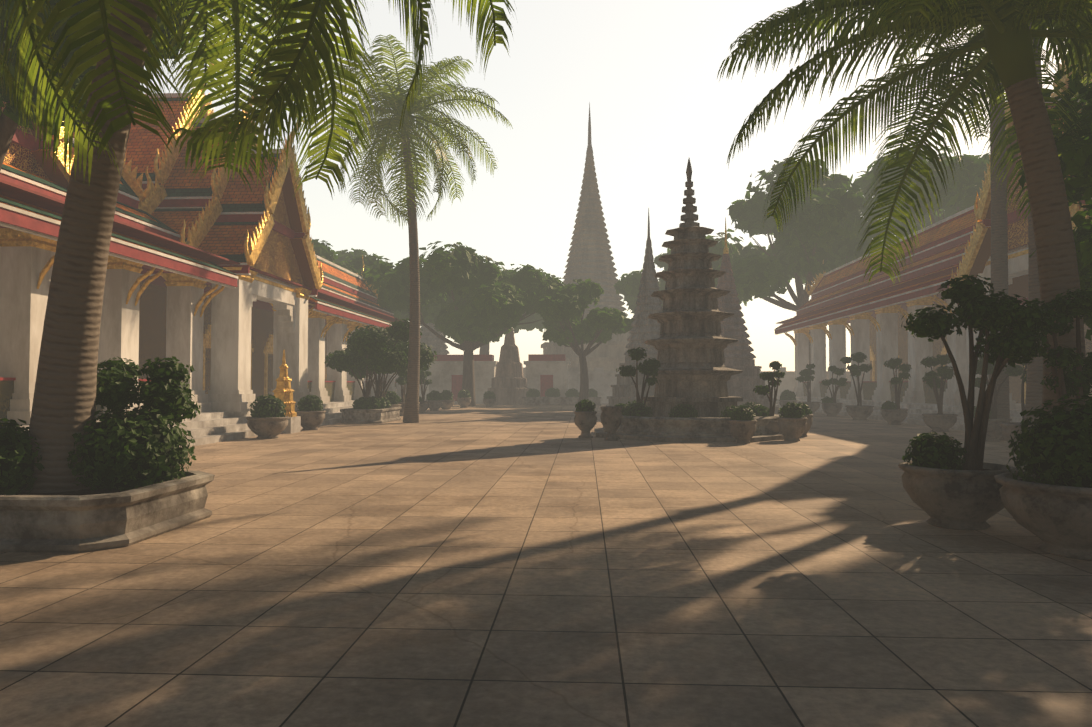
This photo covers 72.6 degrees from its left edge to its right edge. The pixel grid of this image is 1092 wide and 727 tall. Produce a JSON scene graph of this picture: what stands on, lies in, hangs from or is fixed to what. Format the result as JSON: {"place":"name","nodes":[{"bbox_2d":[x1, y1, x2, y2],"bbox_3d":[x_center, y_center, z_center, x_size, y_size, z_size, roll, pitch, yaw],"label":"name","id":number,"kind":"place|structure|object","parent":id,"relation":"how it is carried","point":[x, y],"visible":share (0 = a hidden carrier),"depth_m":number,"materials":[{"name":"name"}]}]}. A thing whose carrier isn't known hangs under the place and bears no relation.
{"place":"outdoors","nodes":[
{"label":"outdoors","id":0,"kind":"place"},
{"bbox_2d":[0,403,1091,726],"bbox_3d":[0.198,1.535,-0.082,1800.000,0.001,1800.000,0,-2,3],"label":"ground","id":1,"kind":"structure","parent":0,"point":[496,565],"depth_m":5.37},
{"bbox_2d":[0,356,214,552],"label":"planter","id":2,"kind":"object","parent":1,"relation":"on","point":[143,488],"visible":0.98,"depth_m":7.58,"materials":[{"name":"stone"}]},
{"bbox_2d":[0,0,516,492],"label":"palm","id":3,"kind":"object","parent":2,"relation":"in","point":[114,52],"visible":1,"depth_m":7.37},
{"bbox_2d":[0,0,226,170],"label":"palm tree","id":4,"kind":"object","parent":1,"relation":"on","point":[9,120],"visible":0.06,"depth_m":10.67,"materials":[{"name":"green plant"}]},
{"bbox_2d":[0,48,428,446],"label":"temple hall","id":5,"kind":"structure","parent":1,"relation":"on","point":[230,289],"depth_m":22.60,"materials":[{"name":"white paint"}]},
{"bbox_2d":[246,394,289,438],"bbox_3d":[-7.845,1.482,20.963,1.171,1.243,1.171,0,-2,3],"label":"potted shrub","id":6,"kind":"object","parent":1,"relation":"on","point":[268,419],"visible":1,"depth_m":20.65,"materials":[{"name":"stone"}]},
{"bbox_2d":[273,350,300,433],"bbox_3d":[-8.227,0.867,23.303,0.800,2.600,0.800,0,-2,3],"label":"gilded shrine","id":7,"kind":"object","parent":1,"relation":"on","point":[283,391],"visible":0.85,"depth_m":23.15,"materials":[{"name":"gold metal"}]},
{"bbox_2d":[295,394,325,429],"bbox_3d":[-7.851,1.609,24.766,1.015,1.196,1.015,0,-2,3],"label":"potted shrub","id":8,"kind":"object","parent":1,"relation":"on","point":[311,412],"visible":0.98,"depth_m":24.49,"materials":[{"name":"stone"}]},
{"bbox_2d":[335,248,377,267],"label":"tree","id":9,"kind":"object","parent":1,"relation":"on","point":[343,255],"depth_m":63.78,"materials":[{"name":"green plant"}]},
{"bbox_2d":[311,238,409,319],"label":"tree","id":10,"kind":"object","parent":1,"relation":"on","point":[324,251],"visible":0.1,"depth_m":52.26,"materials":[{"name":"green plant"}]},
{"bbox_2d":[324,318,436,423],"bbox_3d":[-6.974,0.248,30.415,3.976,4.222,5.095,-1,-2,28],"label":"tree","id":11,"kind":"object","parent":1,"relation":"on","point":[375,351],"visible":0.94,"depth_m":29.07,"materials":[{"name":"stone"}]},
{"bbox_2d":[384,391,400,406],"bbox_3d":[-7.105,1.829,33.537,1.156,1.230,1.156,0,-2,3],"label":"potted shrub","id":12,"kind":"object","parent":1,"relation":"on","point":[392,397],"visible":0.46,"depth_m":33.28,"materials":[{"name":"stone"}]},
{"bbox_2d":[395,373,406,415],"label":"potted tree","id":13,"kind":"object","parent":1,"relation":"on","point":[401,381],"visible":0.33,"depth_m":35.11,"materials":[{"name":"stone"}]},
{"bbox_2d":[306,34,512,422],"bbox_3d":[-5.513,-4.855,29.237,7.723,14.401,8.205,0,-2,-15],"label":"palm","id":14,"kind":"object","parent":1,"relation":"on","point":[393,102],"visible":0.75,"depth_m":29.03,"materials":[{"name":"green plant"}]},
{"bbox_2d":[419,366,431,412],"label":"potted tree","id":15,"kind":"object","parent":1,"relation":"on","point":[423,405],"visible":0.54,"depth_m":39.18,"materials":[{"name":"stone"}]},
{"bbox_2d":[425,390,442,410],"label":"potted shrub","id":16,"kind":"object","parent":1,"relation":"on","point":[434,398],"visible":0.94,"depth_m":41.50,"materials":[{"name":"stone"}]},
{"bbox_2d":[420,323,448,370],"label":"chedi","id":17,"kind":"structure","parent":1,"relation":"on","point":[429,338],"depth_m":61.65,"materials":[{"name":"grey stone"}]},
{"bbox_2d":[441,390,454,409],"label":"potted shrub","id":18,"kind":"object","parent":1,"relation":"on","point":[447,399],"visible":0.85,"depth_m":43.97,"materials":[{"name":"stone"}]},
{"bbox_2d":[356,241,567,406],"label":"tree","id":19,"kind":"object","parent":1,"relation":"on","point":[471,300],"visible":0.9,"depth_m":46.68,"materials":[{"name":"green plant"}]},
{"bbox_2d":[457,389,470,407],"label":"potted shrub","id":20,"kind":"object","parent":1,"relation":"on","point":[464,399],"visible":1,"depth_m":46.98,"materials":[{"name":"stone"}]},
{"bbox_2d":[483,391,495,406],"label":"potted shrub","id":21,"kind":"object","parent":1,"relation":"on","point":[489,399],"visible":1,"depth_m":49.42,"materials":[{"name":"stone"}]},
{"bbox_2d":[479,262,555,354],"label":"tree","id":22,"kind":"object","parent":1,"relation":"on","point":[484,349],"visible":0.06,"depth_m":66.08,"materials":[{"name":"green plant"}]},
{"bbox_2d":[522,387,601,405],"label":"planter","id":23,"kind":"object","parent":1,"relation":"on","point":[552,398],"visible":0.98,"depth_m":52.04,"materials":[{"name":"stone"}]},
{"bbox_2d":[536,278,633,401],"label":"tree","id":24,"kind":"object","parent":1,"relation":"on","point":[560,310],"visible":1,"depth_m":46.67,"materials":[{"name":"green plant"}]},
{"bbox_2d":[574,399,596,437],"bbox_3d":[1.124,1.558,21.106,0.663,1.099,0.663,0,-2,3],"label":"potted plant","id":25,"kind":"object","parent":1,"relation":"on","point":[585,418],"visible":1,"depth_m":20.90,"materials":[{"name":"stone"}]},
{"bbox_2d":[541,102,631,370],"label":"stupa","id":26,"kind":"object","parent":1,"relation":"on","point":[590,256],"visible":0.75,"depth_m":70.35,"materials":[{"name":"grey stone"}]},
{"bbox_2d":[600,406,622,440],"bbox_3d":[1.778,1.627,20.169,0.611,0.912,0.611,0,-2,3],"label":"urn planter","id":27,"kind":"object","parent":1,"relation":"on","point":[611,417],"visible":1,"depth_m":19.97,"materials":[{"name":"stone"}]},
{"bbox_2d":[605,208,662,406],"bbox_3d":[5.524,-2.887,39.834,4.200,11.000,4.200,0,-2,-17],"label":"stupa","id":28,"kind":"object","parent":1,"relation":"on","point":[643,329],"visible":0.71,"depth_m":39.21,"materials":[{"name":"grey stone"}]},
{"bbox_2d":[616,347,660,404],"bbox_3d":[2.685,0.817,21.480,1.293,2.601,1.058,0,-2,3],"label":"pagoda tree","id":29,"kind":"object","parent":1,"relation":"on","point":[649,367],"visible":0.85,"depth_m":21.41,"materials":[{"name":"green plant"}]},
{"bbox_2d":[623,280,660,313],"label":"tree","id":30,"kind":"object","parent":1,"relation":"on","point":[629,299],"depth_m":64.02,"materials":[{"name":"green plant"}]},
{"bbox_2d":[613,248,752,306],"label":"tree","id":31,"kind":"object","parent":1,"relation":"on","point":[628,284],"visible":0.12,"depth_m":60.08,"materials":[{"name":"green plant"}]},
{"bbox_2d":[594,158,784,441],"bbox_3d":[4.341,-2.057,22.442,5.728,8.400,5.728,0,-2,3],"label":"stone pagoda","id":32,"kind":"object","parent":1,"relation":"on","point":[690,344],"visible":0.92,"depth_m":21.54,"materials":[{"name":"stone"}]},
{"bbox_2d":[615,400,768,417],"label":"shrubs","id":33,"kind":"object","parent":32,"relation":"on","point":[634,408],"visible":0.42,"depth_m":20.91,"materials":[{"name":"green plant"}]},
{"bbox_2d":[728,405,756,443],"bbox_3d":[5.083,1.562,19.202,0.731,0.989,0.731,0,-2,3],"label":"potted plant","id":34,"kind":"object","parent":1,"relation":"on","point":[742,424],"visible":1,"depth_m":18.98,"materials":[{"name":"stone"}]},
{"bbox_2d":[716,217,778,413],"bbox_3d":[9.369,-2.520,38.626,4.600,10.200,4.600,0,-2,-7],"label":"stupa","id":35,"kind":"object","parent":1,"relation":"on","point":[738,355],"visible":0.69,"depth_m":37.62,"materials":[{"name":"grey stone"}]},
{"bbox_2d":[753,361,784,433],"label":"pagoda tree","id":36,"kind":"object","parent":1,"relation":"on","point":[766,389],"visible":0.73,"depth_m":20.88,"materials":[{"name":"green plant"}]},
{"bbox_2d":[779,389,796,406],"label":"shrub","id":37,"kind":"object","parent":1,"relation":"on","point":[787,396],"visible":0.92,"depth_m":42.02,"materials":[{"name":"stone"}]},
{"bbox_2d":[777,401,807,440],"bbox_3d":[6.627,1.550,20.025,0.803,1.057,0.803,0,-2,3],"label":"potted plant","id":38,"kind":"object","parent":1,"relation":"on","point":[792,423],"visible":1,"depth_m":19.80,"materials":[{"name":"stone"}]},
{"bbox_2d":[797,402,812,436],"bbox_3d":[7.407,1.619,21.586,0.670,1.003,0.670,0,-2,3],"label":"potted plant","id":39,"kind":"object","parent":1,"relation":"on","point":[807,415],"visible":0.38,"depth_m":21.38,"materials":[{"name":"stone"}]},
{"bbox_2d":[795,363,820,413],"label":"potted tree","id":40,"kind":"object","parent":1,"relation":"on","point":[808,372],"visible":0.94,"depth_m":38.22,"materials":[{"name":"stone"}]},
{"bbox_2d":[705,156,921,381],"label":"tree","id":41,"kind":"object","parent":1,"relation":"on","point":[825,225],"visible":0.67,"depth_m":49.94,"materials":[{"name":"green plant"}]},
{"bbox_2d":[821,365,847,416],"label":"potted tree","id":42,"kind":"object","parent":1,"relation":"on","point":[831,407],"visible":1,"depth_m":34.64,"materials":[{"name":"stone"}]},
{"bbox_2d":[840,352,873,419],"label":"potted tree","id":43,"kind":"object","parent":1,"relation":"on","point":[859,411],"visible":1,"depth_m":31.22,"materials":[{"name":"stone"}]},
{"bbox_2d":[880,358,911,424],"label":"potted tree","id":44,"kind":"object","parent":1,"relation":"on","point":[892,413],"visible":1,"depth_m":27.66,"materials":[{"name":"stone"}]},
{"bbox_2d":[850,146,989,227],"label":"tree","id":45,"kind":"object","parent":1,"relation":"on","point":[964,188],"visible":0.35,"depth_m":42.69,"materials":[{"name":"green plant"}]},
{"bbox_2d":[774,55,1091,430],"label":"temple hall","id":46,"kind":"structure","parent":1,"relation":"on","point":[876,308],"depth_m":33.38,"materials":[{"name":"white paint"}]},
{"bbox_2d":[868,5,1009,440],"bbox_3d":[12.361,-7.500,20.540,8.736,19.200,9.367,0,-2,3],"label":"palm","id":47,"kind":"object","parent":1,"relation":"on","point":[999,251],"visible":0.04,"depth_m":20.30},
{"bbox_2d":[920,354,957,431],"bbox_3d":[12.610,0.937,23.826,1.047,2.489,1.138,-1,-2,36],"label":"potted tree","id":48,"kind":"object","parent":1,"relation":"on","point":[939,421],"visible":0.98,"depth_m":23.66,"materials":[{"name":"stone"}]},
{"bbox_2d":[821,7,1091,429],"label":"palm","id":49,"kind":"object","parent":1,"relation":"on","point":[1034,386],"visible":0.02,"depth_m":15.06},
{"bbox_2d":[898,275,1056,529],"bbox_3d":[4.620,0.385,8.049,1.482,2.739,1.162,0,-2,17],"label":"potted tree","id":50,"kind":"object","parent":1,"relation":"on","point":[944,486],"visible":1,"depth_m":7.91,"materials":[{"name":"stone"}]},
{"bbox_2d":[973,353,1024,441],"bbox_3d":[11.959,0.838,19.887,1.418,2.472,1.142,0,-2,3],"label":"potted tree","id":51,"kind":"object","parent":1,"relation":"on","point":[994,427],"visible":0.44,"depth_m":19.61,"materials":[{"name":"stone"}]},
{"bbox_2d":[999,356,1026,448],"bbox_3d":[10.646,0.593,16.393,1.114,2.775,1.375,0,-2,3],"label":"potted tree","id":52,"kind":"object","parent":1,"relation":"on","point":[1007,428],"visible":0.02,"depth_m":16.41,"materials":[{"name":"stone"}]},
{"bbox_2d":[994,393,1091,560],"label":"potted shrub","id":53,"kind":"object","parent":1,"relation":"on","point":[1046,495],"visible":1,"depth_m":6.53,"materials":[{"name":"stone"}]},
{"bbox_2d":[717,0,1091,413],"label":"palm","id":54,"kind":"object","parent":53,"relation":"in","point":[1009,36],"visible":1,"depth_m":8.83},
{"bbox_2d":[1008,62,1091,340],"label":"tree","id":55,"kind":"object","parent":1,"relation":"on","point":[1076,161],"visible":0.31,"depth_m":10.04,"materials":[{"name":"green plant"}]},
{"bbox_2d":[1022,287,1091,409],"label":"tree","id":56,"kind":"object","parent":1,"relation":"on","point":[1077,379],"visible":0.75,"depth_m":7.91,"materials":[{"name":"plant"}]},
{"bbox_2d":[140,0,1067,370],"label":"sky","id":57,"kind":"structure","parent":0,"point":[647,70],"materials":[{"name":"white"}]},
{"bbox_2d":[419,328,850,404],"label":"boundary wall","id":58,"kind":"structure","parent":0,"point":[508,378],"depth_m":56.44,"materials":[{"name":"white paint"}]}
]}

